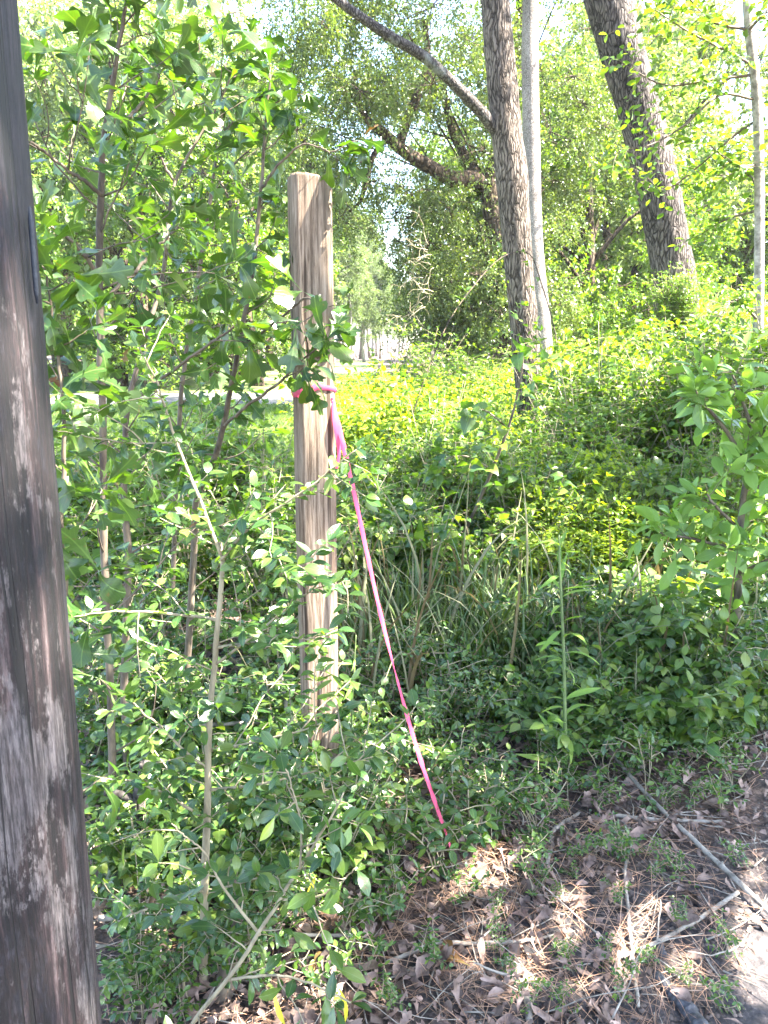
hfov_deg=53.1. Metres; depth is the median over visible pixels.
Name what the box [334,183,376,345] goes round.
pine tree
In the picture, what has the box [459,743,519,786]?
privet seedling
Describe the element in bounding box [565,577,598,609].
toothed leaf shrub
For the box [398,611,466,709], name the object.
privet shrub
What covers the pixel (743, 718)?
green creeper
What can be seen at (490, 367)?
leafy green bush
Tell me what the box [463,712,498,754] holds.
privet seedling
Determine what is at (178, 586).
privet shrub
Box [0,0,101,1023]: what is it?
utility pole
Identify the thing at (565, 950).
privet seedling
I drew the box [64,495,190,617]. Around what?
leafy green bush
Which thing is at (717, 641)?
green creeper
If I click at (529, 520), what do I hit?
leafy green bush
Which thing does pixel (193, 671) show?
privet shrub
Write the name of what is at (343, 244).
pine tree
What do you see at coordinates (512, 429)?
yellow green shrub
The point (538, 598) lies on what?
privet shrub
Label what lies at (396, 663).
privet seedling
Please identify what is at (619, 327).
leafy green bush
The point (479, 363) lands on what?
leafy green bush
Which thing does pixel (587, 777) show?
privet seedling
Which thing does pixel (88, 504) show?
leafy green bush
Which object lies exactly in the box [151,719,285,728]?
fallen branch
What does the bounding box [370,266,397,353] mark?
pine tree
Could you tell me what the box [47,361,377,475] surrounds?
lawn
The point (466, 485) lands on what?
leafy green bush
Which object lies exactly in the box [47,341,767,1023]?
ground
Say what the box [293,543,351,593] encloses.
privet shrub
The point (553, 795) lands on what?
privet seedling
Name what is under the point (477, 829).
privet seedling
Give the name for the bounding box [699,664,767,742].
green creeper
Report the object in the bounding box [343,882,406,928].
privet seedling
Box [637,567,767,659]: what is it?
toothed leaf shrub
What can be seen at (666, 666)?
green creeper
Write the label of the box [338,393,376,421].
yellow green shrub
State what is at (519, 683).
privet seedling
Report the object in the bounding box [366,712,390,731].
privet seedling
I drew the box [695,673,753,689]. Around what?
privet seedling
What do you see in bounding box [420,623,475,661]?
grass clump
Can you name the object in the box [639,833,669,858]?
privet seedling
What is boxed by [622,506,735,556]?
leafy green bush
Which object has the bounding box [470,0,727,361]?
background tree
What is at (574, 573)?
grass clump
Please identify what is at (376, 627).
tall weed
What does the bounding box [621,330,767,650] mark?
bay sapling
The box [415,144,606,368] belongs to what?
background tree
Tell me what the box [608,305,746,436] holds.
leafy green bush
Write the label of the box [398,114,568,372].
background tree
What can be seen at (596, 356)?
leafy green bush
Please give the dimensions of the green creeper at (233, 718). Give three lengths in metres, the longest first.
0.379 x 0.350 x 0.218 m
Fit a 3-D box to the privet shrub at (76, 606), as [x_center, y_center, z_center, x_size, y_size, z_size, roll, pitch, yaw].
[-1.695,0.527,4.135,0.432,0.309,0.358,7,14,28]
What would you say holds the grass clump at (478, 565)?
on the ground at (755, 1011)
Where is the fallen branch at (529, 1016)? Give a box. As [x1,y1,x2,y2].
[473,956,532,1020]
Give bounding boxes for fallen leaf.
[274,997,284,1023]
[311,951,320,990]
[337,986,347,1021]
[437,940,469,965]
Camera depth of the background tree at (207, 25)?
32.01 m
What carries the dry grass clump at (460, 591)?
on the ground at (755, 1011)
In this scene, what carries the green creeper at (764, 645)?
on the ground at (755, 1011)
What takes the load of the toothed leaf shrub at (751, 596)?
on the ground at (755, 1011)
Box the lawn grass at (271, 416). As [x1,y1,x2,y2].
[51,402,294,503]
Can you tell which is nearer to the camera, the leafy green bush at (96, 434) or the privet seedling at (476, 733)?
the privet seedling at (476, 733)
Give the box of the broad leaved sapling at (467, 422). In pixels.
[422,337,561,550]
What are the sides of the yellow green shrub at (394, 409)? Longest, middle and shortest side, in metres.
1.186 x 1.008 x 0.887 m
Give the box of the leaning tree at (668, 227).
[583,0,703,345]
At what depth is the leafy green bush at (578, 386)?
6.97 m
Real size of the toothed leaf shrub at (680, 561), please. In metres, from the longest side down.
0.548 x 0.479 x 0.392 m
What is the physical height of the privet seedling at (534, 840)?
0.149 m
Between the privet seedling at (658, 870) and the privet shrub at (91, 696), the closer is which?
the privet seedling at (658, 870)
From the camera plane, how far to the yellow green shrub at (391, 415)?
7.08 m
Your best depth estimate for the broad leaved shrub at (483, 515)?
4.97 m
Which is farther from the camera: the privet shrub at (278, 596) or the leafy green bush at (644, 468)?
the leafy green bush at (644, 468)
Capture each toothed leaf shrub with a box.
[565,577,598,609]
[573,565,637,636]
[577,548,673,604]
[577,616,668,673]
[585,543,672,584]
[601,645,669,682]
[606,571,717,666]
[606,610,647,654]
[615,551,720,600]
[621,591,732,666]
[632,542,733,608]
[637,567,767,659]
[643,545,702,581]
[648,557,712,581]
[679,516,767,583]
[694,567,767,622]
[700,565,765,610]
[711,591,767,630]
[721,607,765,631]
[745,563,767,612]
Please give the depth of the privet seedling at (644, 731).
2.82 m
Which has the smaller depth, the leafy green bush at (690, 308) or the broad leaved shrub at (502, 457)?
the broad leaved shrub at (502, 457)
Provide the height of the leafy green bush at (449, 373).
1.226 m
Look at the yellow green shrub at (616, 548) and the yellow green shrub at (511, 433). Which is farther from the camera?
the yellow green shrub at (511, 433)
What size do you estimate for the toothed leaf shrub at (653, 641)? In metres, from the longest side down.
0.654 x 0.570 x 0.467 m
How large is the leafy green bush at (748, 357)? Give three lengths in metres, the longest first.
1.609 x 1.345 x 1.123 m
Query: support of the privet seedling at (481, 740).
on the ground at (755, 1011)
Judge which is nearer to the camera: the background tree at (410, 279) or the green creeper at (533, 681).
the green creeper at (533, 681)
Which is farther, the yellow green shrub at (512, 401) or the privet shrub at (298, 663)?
the yellow green shrub at (512, 401)
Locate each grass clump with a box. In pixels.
[191,543,460,723]
[221,490,529,728]
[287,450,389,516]
[295,581,391,671]
[296,532,474,671]
[337,592,404,651]
[338,593,463,686]
[339,579,416,653]
[339,596,392,640]
[341,525,444,594]
[343,530,429,587]
[343,552,432,613]
[344,590,404,626]
[349,545,461,645]
[354,577,428,641]
[355,464,608,682]
[375,585,440,628]
[375,620,447,685]
[381,531,536,648]
[396,590,498,682]
[398,463,482,559]
[404,581,474,649]
[409,590,460,639]
[410,576,543,683]
[419,499,607,588]
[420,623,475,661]
[424,581,475,612]
[425,546,487,591]
[425,587,515,651]
[432,557,609,654]
[432,608,483,647]
[434,536,552,611]
[434,567,522,625]
[438,580,545,668]
[450,529,524,615]
[453,539,584,663]
[454,628,538,689]
[462,546,594,635]
[465,575,537,620]
[476,569,554,610]
[479,591,649,666]
[491,625,542,680]
[497,569,573,627]
[502,588,682,730]
[505,526,605,606]
[505,621,550,679]
[506,570,547,604]
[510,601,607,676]
[529,575,595,627]
[542,553,618,594]
[545,575,662,667]
[561,509,762,665]
[564,577,622,621]
[567,652,648,723]
[620,544,751,589]
[628,628,767,737]
[652,590,767,723]
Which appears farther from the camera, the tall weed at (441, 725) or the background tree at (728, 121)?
the background tree at (728, 121)
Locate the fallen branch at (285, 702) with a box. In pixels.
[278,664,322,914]
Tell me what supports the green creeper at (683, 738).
on the ground at (755, 1011)
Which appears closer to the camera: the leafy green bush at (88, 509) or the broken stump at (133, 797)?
the broken stump at (133, 797)
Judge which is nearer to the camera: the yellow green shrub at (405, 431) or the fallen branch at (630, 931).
the fallen branch at (630, 931)
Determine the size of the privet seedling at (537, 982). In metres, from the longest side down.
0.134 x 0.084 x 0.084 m
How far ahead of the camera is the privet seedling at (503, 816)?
2.47 m
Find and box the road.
[50,393,292,403]
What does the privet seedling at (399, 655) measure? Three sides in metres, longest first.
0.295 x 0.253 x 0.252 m
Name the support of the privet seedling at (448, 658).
on the ground at (755, 1011)
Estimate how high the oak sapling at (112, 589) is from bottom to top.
1.837 m
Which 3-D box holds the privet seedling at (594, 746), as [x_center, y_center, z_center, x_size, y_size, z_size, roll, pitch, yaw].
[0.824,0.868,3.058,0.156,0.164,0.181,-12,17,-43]
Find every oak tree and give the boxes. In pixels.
[225,0,677,375]
[331,0,545,426]
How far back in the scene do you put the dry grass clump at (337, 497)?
5.79 m
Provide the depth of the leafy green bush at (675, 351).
6.10 m
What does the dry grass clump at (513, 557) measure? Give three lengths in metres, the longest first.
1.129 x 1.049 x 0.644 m
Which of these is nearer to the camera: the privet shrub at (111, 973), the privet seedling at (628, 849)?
the privet shrub at (111, 973)
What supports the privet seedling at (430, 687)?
on the ground at (755, 1011)
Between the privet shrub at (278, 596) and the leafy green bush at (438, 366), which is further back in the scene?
the leafy green bush at (438, 366)
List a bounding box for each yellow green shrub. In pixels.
[269,386,349,433]
[276,379,381,415]
[278,374,410,520]
[280,384,374,437]
[292,379,379,409]
[335,367,419,444]
[335,368,370,390]
[335,369,378,396]
[335,375,411,420]
[336,405,401,489]
[338,377,371,398]
[338,384,432,467]
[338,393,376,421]
[343,347,416,400]
[344,370,468,451]
[347,363,459,409]
[353,371,397,388]
[367,423,441,460]
[368,390,444,414]
[378,375,476,421]
[381,397,459,439]
[382,378,460,411]
[385,386,471,428]
[387,399,483,442]
[428,373,506,410]
[430,374,468,391]
[436,395,532,442]
[440,473,490,539]
[440,498,497,552]
[443,379,474,408]
[444,378,516,426]
[450,389,483,417]
[452,387,517,423]
[456,416,531,449]
[459,382,514,407]
[467,363,514,397]
[469,411,557,471]
[471,373,514,408]
[478,376,547,421]
[485,506,594,592]
[490,347,550,412]
[492,418,542,451]
[507,456,613,570]
[515,440,607,500]
[527,322,661,435]
[536,514,639,584]
[542,339,610,391]
[543,343,624,381]
[556,338,596,367]
[556,505,653,581]
[565,431,665,529]
[565,494,605,539]
[569,508,622,562]
[577,337,695,384]
[585,540,653,580]
[586,462,668,560]
[613,340,652,356]
[615,319,647,366]
[639,487,755,557]
[640,522,687,566]
[650,500,727,579]
[689,436,765,542]
[700,498,767,562]
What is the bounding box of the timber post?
[287,172,338,804]
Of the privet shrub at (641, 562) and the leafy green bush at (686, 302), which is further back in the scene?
the leafy green bush at (686, 302)
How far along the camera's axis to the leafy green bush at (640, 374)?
6.17 m
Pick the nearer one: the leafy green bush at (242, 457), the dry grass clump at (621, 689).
the dry grass clump at (621, 689)
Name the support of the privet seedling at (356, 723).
on the ground at (755, 1011)
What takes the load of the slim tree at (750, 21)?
on the ground at (755, 1011)
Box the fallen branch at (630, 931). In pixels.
[623,847,639,1007]
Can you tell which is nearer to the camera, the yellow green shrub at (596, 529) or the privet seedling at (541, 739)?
the privet seedling at (541, 739)
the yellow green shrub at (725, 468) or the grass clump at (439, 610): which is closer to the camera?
the grass clump at (439, 610)
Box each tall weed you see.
[338,635,369,750]
[372,600,399,657]
[423,695,451,742]
[471,480,488,556]
[508,565,529,631]
[517,531,599,779]
[577,540,600,588]
[593,590,610,643]
[660,540,676,574]
[694,635,714,672]
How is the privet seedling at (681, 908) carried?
on the ground at (755, 1011)
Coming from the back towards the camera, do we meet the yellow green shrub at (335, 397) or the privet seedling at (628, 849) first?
the yellow green shrub at (335, 397)
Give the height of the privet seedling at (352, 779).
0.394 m
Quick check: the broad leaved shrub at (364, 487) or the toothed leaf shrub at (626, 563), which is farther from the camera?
the broad leaved shrub at (364, 487)
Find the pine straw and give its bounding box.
[76,617,767,1023]
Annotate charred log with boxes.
[649,931,666,957]
[652,971,708,1023]
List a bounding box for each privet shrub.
[53,301,430,991]
[65,513,97,587]
[68,576,98,629]
[69,522,97,596]
[70,617,182,754]
[71,570,161,666]
[72,631,116,699]
[73,575,233,686]
[73,601,146,667]
[76,679,154,771]
[77,554,194,654]
[86,799,172,891]
[87,569,166,634]
[92,808,181,953]
[94,730,376,1023]
[97,876,162,1009]
[101,903,200,1023]
[111,601,290,685]
[114,653,300,765]
[118,925,217,1023]
[119,677,240,762]
[128,622,205,715]
[131,697,284,854]
[133,603,231,690]
[135,636,221,710]
[139,653,242,770]
[149,514,239,590]
[160,649,362,749]
[163,602,210,646]
[170,868,283,988]
[171,810,276,894]
[176,576,240,654]
[187,536,238,602]
[192,821,271,927]
[193,621,342,730]
[199,744,323,893]
[203,726,341,773]
[207,873,305,994]
[211,680,338,856]
[220,590,298,692]
[222,677,258,728]
[225,632,276,703]
[243,691,387,838]
[254,571,352,673]
[260,818,341,939]
[271,581,357,602]
[273,805,328,876]
[279,622,352,700]
[279,758,415,850]
[288,727,405,812]
[288,740,433,885]
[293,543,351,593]
[295,660,372,722]
[338,625,402,718]
[341,608,377,655]
[352,655,406,705]
[355,625,400,645]
[361,677,420,734]
[363,655,423,698]
[378,694,449,759]
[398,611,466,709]
[413,673,483,735]
[425,668,485,728]
[443,636,514,698]
[477,566,621,645]
[515,561,558,596]
[534,552,599,630]
[540,574,583,598]
[551,641,633,718]
[582,570,612,593]
[582,581,681,644]
[583,572,652,619]
[591,571,727,663]
[602,544,673,580]
[634,627,711,667]
[654,535,726,577]
[669,600,767,677]
[706,537,757,576]
[718,538,767,582]
[722,611,767,677]
[722,659,756,691]
[723,561,767,612]
[742,595,767,681]
[744,575,767,633]
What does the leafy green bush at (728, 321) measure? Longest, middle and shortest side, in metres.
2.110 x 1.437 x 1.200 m
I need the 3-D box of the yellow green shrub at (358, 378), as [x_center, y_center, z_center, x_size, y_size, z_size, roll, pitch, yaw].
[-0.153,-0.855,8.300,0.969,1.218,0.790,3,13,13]
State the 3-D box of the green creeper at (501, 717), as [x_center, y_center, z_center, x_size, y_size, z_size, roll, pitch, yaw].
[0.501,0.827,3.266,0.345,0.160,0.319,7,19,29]
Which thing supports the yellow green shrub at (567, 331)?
on the ground at (755, 1011)
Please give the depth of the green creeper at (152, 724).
2.82 m
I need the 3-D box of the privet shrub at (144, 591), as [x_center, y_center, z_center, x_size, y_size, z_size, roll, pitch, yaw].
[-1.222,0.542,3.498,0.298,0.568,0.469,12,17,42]
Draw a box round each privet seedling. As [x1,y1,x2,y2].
[280,923,363,1010]
[299,753,381,813]
[305,828,361,902]
[322,819,383,849]
[330,888,384,958]
[334,919,396,982]
[338,643,374,709]
[338,644,394,719]
[338,775,374,805]
[339,695,377,731]
[342,705,383,726]
[343,715,396,770]
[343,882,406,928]
[344,726,384,783]
[352,727,426,808]
[352,774,418,851]
[358,712,405,781]
[358,731,377,792]
[359,819,424,877]
[362,639,403,697]
[365,659,435,721]
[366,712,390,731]
[366,833,413,899]
[368,715,441,783]
[369,840,423,922]
[370,960,411,1010]
[377,622,439,671]
[377,674,419,722]
[380,628,427,689]
[380,651,424,717]
[381,782,424,819]
[382,699,439,778]
[382,706,431,757]
[382,716,468,799]
[382,778,476,882]
[385,778,422,820]
[387,658,445,713]
[396,673,457,734]
[404,782,500,885]
[410,789,462,832]
[412,733,448,780]
[413,658,468,736]
[413,688,469,732]
[413,717,449,762]
[413,916,453,969]
[414,641,492,718]
[422,762,513,860]
[423,723,487,803]
[430,646,458,667]
[430,768,479,820]
[432,714,458,746]
[432,730,481,774]
[435,855,490,904]
[441,634,497,671]
[445,761,543,849]
[456,663,487,703]
[456,721,492,754]
[457,682,492,722]
[459,726,495,757]
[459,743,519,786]
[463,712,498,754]
[463,768,495,816]
[464,682,522,737]
[468,742,502,789]
[470,782,537,843]
[480,701,530,745]
[480,762,512,810]
[485,910,510,957]
[487,887,508,920]
[488,659,534,683]
[493,952,518,972]
[495,682,540,717]
[496,666,543,706]
[496,761,573,837]
[501,777,564,844]
[506,729,568,782]
[508,846,558,897]
[508,970,553,1013]
[510,825,553,867]
[513,765,536,786]
[521,719,546,748]
[523,744,539,760]
[530,677,567,718]
[531,752,568,814]
[532,858,551,886]
[539,735,582,760]
[545,882,566,905]
[546,698,579,728]
[546,748,605,807]
[547,979,580,1013]
[548,761,575,781]
[548,935,566,956]
[552,937,583,971]
[557,860,579,878]
[560,841,588,859]
[563,771,587,793]
[570,719,601,759]
[572,769,592,790]
[575,708,602,747]
[575,828,614,855]
[578,776,630,816]
[581,734,641,784]
[594,932,614,973]
[596,727,627,761]
[600,874,632,903]
[602,810,640,860]
[604,819,646,866]
[605,709,670,763]
[605,724,675,812]
[611,951,646,1004]
[612,711,679,771]
[612,746,660,777]
[613,678,655,726]
[635,943,659,966]
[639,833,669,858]
[646,721,672,749]
[646,758,695,790]
[646,856,671,881]
[651,784,684,815]
[654,841,698,887]
[664,738,707,775]
[664,959,695,987]
[669,895,693,929]
[672,776,710,812]
[684,722,731,753]
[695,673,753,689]
[696,762,747,819]
[698,733,767,796]
[699,974,743,1013]
[703,725,764,761]
[705,751,737,780]
[705,908,742,958]
[718,837,752,866]
[732,743,754,761]
[746,676,767,692]
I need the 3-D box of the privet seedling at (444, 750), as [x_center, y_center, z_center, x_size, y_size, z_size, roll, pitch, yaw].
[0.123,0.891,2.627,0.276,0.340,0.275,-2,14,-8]
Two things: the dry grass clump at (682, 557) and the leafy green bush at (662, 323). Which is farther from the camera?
the leafy green bush at (662, 323)
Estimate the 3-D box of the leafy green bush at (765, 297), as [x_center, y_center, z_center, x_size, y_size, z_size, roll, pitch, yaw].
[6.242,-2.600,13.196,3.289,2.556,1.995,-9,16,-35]
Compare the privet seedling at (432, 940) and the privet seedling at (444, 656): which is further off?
the privet seedling at (444, 656)
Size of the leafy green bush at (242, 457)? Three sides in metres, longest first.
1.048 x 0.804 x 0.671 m
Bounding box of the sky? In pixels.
[21,0,767,340]
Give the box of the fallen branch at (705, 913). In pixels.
[620,890,739,958]
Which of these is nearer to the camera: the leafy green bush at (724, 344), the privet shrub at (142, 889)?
the privet shrub at (142, 889)
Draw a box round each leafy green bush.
[54,418,140,516]
[55,451,98,554]
[57,415,190,461]
[58,410,247,573]
[59,421,168,527]
[64,491,186,616]
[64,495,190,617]
[70,447,169,581]
[78,465,168,564]
[82,432,171,540]
[85,454,154,563]
[89,402,246,608]
[91,457,222,578]
[92,430,180,549]
[107,404,242,476]
[112,426,285,553]
[150,406,291,573]
[157,461,418,673]
[163,394,292,558]
[163,434,222,535]
[188,436,381,596]
[194,388,293,536]
[197,419,276,506]
[207,439,296,648]
[239,441,363,547]
[338,471,398,550]
[351,402,469,507]
[361,493,401,536]
[365,434,430,506]
[371,352,423,387]
[375,454,409,482]
[382,421,492,450]
[386,318,475,388]
[387,463,445,532]
[390,423,541,556]
[396,372,503,481]
[416,343,511,392]
[417,376,457,393]
[421,347,489,400]
[425,359,489,385]
[426,468,475,510]
[432,443,511,509]
[438,403,524,436]
[441,485,588,577]
[446,420,535,469]
[447,354,506,379]
[450,350,503,380]
[453,444,538,574]
[454,352,500,374]
[460,353,513,385]
[462,342,510,374]
[462,438,590,546]
[463,442,575,511]
[464,423,579,464]
[467,393,534,446]
[472,372,513,393]
[483,475,591,570]
[487,423,574,461]
[493,301,752,460]
[493,348,671,473]
[493,364,545,393]
[495,414,590,480]
[510,388,549,415]
[516,425,583,478]
[519,394,651,480]
[521,482,638,565]
[525,353,675,418]
[526,401,610,467]
[532,393,661,439]
[532,401,649,471]
[548,362,657,451]
[552,330,583,363]
[557,479,653,544]
[559,382,682,480]
[564,340,766,501]
[567,420,623,477]
[568,352,721,470]
[571,401,648,465]
[573,377,652,452]
[580,325,715,389]
[584,486,670,532]
[585,314,640,348]
[592,323,765,498]
[592,422,745,550]
[593,446,670,503]
[600,323,656,358]
[602,451,680,514]
[604,318,715,358]
[606,338,754,462]
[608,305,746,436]
[614,311,745,342]
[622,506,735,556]
[628,359,767,441]
[634,355,746,459]
[635,401,682,479]
[636,274,703,334]
[638,303,752,387]
[640,483,695,559]
[646,275,720,332]
[646,290,704,340]
[646,343,767,471]
[650,255,710,318]
[650,492,755,575]
[651,286,695,327]
[654,419,767,542]
[656,305,698,357]
[656,381,752,448]
[658,444,756,508]
[659,294,696,340]
[664,449,701,477]
[666,374,755,475]
[668,290,708,337]
[670,268,711,337]
[676,322,765,391]
[683,281,767,438]
[691,445,767,561]
[699,277,753,334]
[699,288,733,329]
[700,279,767,339]
[700,327,767,469]
[702,307,767,353]
[707,314,767,363]
[709,336,767,415]
[726,352,767,468]
[728,290,767,335]
[739,294,767,360]
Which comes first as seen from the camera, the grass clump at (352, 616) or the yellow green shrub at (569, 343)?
the grass clump at (352, 616)
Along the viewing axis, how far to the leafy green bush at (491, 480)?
4.87 m
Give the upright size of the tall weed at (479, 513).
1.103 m
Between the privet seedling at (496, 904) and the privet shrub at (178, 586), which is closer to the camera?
the privet seedling at (496, 904)
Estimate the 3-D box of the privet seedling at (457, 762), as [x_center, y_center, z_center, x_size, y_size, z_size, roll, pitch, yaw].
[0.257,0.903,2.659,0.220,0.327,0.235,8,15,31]
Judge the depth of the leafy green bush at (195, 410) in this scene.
5.17 m
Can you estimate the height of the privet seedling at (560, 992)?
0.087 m
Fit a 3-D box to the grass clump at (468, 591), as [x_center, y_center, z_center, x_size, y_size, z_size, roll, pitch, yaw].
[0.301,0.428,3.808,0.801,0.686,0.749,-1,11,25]
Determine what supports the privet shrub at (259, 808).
on the ground at (755, 1011)
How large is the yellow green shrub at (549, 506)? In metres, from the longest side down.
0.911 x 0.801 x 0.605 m
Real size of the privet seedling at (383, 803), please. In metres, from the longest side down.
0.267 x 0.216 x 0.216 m
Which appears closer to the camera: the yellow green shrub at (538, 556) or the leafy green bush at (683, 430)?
the yellow green shrub at (538, 556)
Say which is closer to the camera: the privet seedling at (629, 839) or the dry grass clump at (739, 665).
the privet seedling at (629, 839)
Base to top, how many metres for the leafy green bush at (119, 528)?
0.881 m
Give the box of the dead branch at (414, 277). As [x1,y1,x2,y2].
[378,211,433,337]
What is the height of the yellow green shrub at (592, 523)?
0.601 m
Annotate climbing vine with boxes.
[406,242,564,434]
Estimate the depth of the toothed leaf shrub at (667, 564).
4.38 m
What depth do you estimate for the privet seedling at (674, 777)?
2.68 m
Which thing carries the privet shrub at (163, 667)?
on the ground at (755, 1011)
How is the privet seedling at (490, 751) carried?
on the ground at (755, 1011)
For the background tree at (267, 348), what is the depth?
38.63 m
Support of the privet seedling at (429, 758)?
on the ground at (755, 1011)
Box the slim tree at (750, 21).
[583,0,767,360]
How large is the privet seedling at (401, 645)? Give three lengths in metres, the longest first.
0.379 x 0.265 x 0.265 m
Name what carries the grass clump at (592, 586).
on the ground at (755, 1011)
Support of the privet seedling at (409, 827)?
on the ground at (755, 1011)
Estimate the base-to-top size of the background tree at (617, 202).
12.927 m
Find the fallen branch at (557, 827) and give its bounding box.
[543,811,580,875]
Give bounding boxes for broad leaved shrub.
[67,496,98,587]
[207,559,249,590]
[220,489,293,543]
[293,470,403,522]
[336,459,436,540]
[336,508,378,569]
[336,519,362,588]
[337,494,408,571]
[337,498,452,603]
[337,534,447,608]
[340,510,460,588]
[342,515,438,564]
[343,525,461,603]
[349,442,443,500]
[350,433,485,512]
[352,412,455,475]
[353,484,417,548]
[353,487,463,598]
[353,521,442,563]
[356,471,450,508]
[365,445,456,507]
[372,476,467,506]
[379,539,517,604]
[390,441,456,512]
[390,504,461,575]
[394,435,470,562]
[396,499,532,593]
[399,422,499,505]
[421,518,534,595]
[452,471,513,550]
[459,447,611,559]
[459,465,605,537]
[461,470,552,545]
[467,447,583,541]
[484,460,567,473]
[531,456,619,495]
[554,471,644,513]
[584,425,667,497]
[596,458,667,504]
[630,469,721,536]
[642,456,767,549]
[694,466,767,543]
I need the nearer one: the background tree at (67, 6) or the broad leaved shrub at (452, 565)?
the broad leaved shrub at (452, 565)
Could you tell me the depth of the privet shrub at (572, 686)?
3.05 m
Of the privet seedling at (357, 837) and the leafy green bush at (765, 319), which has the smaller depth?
the privet seedling at (357, 837)
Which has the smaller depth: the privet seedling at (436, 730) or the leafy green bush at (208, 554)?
the privet seedling at (436, 730)
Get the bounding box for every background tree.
[17,0,92,241]
[17,0,153,377]
[18,0,130,368]
[18,0,175,355]
[19,0,238,386]
[29,140,159,387]
[34,91,276,392]
[47,0,288,368]
[50,0,332,376]
[84,0,288,367]
[125,144,348,385]
[157,83,356,374]
[187,57,298,330]
[192,80,356,370]
[383,201,486,352]
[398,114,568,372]
[415,40,736,358]
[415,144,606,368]
[448,0,703,358]
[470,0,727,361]
[539,0,767,349]
[548,0,743,286]
[576,212,748,355]
[600,96,767,269]
[619,206,766,295]
[686,62,767,325]
[698,146,767,313]
[698,192,767,315]
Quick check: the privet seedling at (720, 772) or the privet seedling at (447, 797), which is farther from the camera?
the privet seedling at (720, 772)
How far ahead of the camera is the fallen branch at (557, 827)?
2.52 m
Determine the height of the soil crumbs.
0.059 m
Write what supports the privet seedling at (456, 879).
on the ground at (755, 1011)
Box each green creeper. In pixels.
[74,653,195,761]
[75,663,182,730]
[81,737,185,816]
[82,719,258,842]
[84,776,288,891]
[85,739,197,828]
[88,772,240,902]
[104,666,247,767]
[129,716,297,856]
[145,742,344,950]
[148,723,259,765]
[193,680,388,818]
[212,712,267,743]
[225,656,391,748]
[225,739,391,888]
[226,794,392,901]
[241,703,350,769]
[405,673,517,719]
[421,633,502,679]
[425,653,517,686]
[436,665,520,706]
[444,667,535,712]
[460,680,532,727]
[470,642,526,686]
[471,645,600,719]
[472,680,581,728]
[489,653,667,773]
[503,622,572,701]
[505,634,649,725]
[515,624,577,666]
[521,660,663,725]
[525,654,672,695]
[527,644,629,714]
[531,642,676,720]
[532,621,620,681]
[533,599,726,721]
[533,701,676,748]
[535,594,716,650]
[544,659,609,708]
[548,622,735,745]
[550,618,678,688]
[551,624,767,745]
[577,630,668,667]
[588,621,754,696]
[592,691,648,736]
[602,681,761,718]
[611,629,764,694]
[615,650,756,761]
[636,630,728,661]
[637,609,730,679]
[661,695,759,735]
[693,596,767,661]
[695,659,767,740]
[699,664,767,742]
[703,661,767,729]
[719,661,767,731]
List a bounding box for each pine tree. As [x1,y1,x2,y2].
[332,188,346,282]
[333,209,365,363]
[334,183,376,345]
[334,240,368,364]
[345,214,392,357]
[348,275,380,361]
[350,227,381,359]
[353,193,372,356]
[358,259,391,356]
[358,286,390,353]
[359,214,390,358]
[368,264,396,358]
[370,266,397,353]
[381,263,393,354]
[387,284,409,355]
[389,300,404,352]
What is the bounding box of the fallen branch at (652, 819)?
[616,814,729,822]
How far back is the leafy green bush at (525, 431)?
6.14 m
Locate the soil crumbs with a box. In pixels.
[466,797,767,1023]
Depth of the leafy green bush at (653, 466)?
4.95 m
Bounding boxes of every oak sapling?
[20,0,274,829]
[37,218,168,823]
[51,5,288,775]
[71,49,294,661]
[151,32,384,719]
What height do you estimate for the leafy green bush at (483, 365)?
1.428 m
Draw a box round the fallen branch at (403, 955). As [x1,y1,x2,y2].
[385,921,552,964]
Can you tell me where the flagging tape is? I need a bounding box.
[291,384,450,846]
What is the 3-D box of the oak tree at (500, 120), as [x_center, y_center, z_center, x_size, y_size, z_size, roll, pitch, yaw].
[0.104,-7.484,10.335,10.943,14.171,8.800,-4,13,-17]
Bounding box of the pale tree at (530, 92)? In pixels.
[450,0,553,374]
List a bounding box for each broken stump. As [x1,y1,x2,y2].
[103,760,165,867]
[213,879,241,1002]
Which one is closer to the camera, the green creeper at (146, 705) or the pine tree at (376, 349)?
the green creeper at (146, 705)
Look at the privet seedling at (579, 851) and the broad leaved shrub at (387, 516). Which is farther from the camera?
the broad leaved shrub at (387, 516)
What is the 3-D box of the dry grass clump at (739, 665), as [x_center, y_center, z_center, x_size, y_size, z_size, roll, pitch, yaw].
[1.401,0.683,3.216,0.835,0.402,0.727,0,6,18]
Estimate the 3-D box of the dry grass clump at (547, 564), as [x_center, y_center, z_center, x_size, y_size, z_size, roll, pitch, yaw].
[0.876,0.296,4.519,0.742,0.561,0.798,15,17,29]
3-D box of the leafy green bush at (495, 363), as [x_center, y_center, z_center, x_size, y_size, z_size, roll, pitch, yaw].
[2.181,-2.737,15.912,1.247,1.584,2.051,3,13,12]
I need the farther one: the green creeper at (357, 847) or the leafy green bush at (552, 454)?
the leafy green bush at (552, 454)
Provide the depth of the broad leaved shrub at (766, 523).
4.75 m
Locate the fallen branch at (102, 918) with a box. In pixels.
[98,886,354,944]
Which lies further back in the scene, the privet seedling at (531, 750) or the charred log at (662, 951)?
the privet seedling at (531, 750)
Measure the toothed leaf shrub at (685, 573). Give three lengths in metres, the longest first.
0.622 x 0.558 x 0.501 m
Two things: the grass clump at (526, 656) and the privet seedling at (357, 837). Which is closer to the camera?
the privet seedling at (357, 837)
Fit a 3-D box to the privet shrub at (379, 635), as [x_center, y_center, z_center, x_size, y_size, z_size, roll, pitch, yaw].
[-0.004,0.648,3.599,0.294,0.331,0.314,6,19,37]
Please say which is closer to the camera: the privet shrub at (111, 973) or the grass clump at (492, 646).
the privet shrub at (111, 973)
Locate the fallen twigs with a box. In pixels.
[77,585,767,1023]
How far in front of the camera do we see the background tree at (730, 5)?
29.00 m

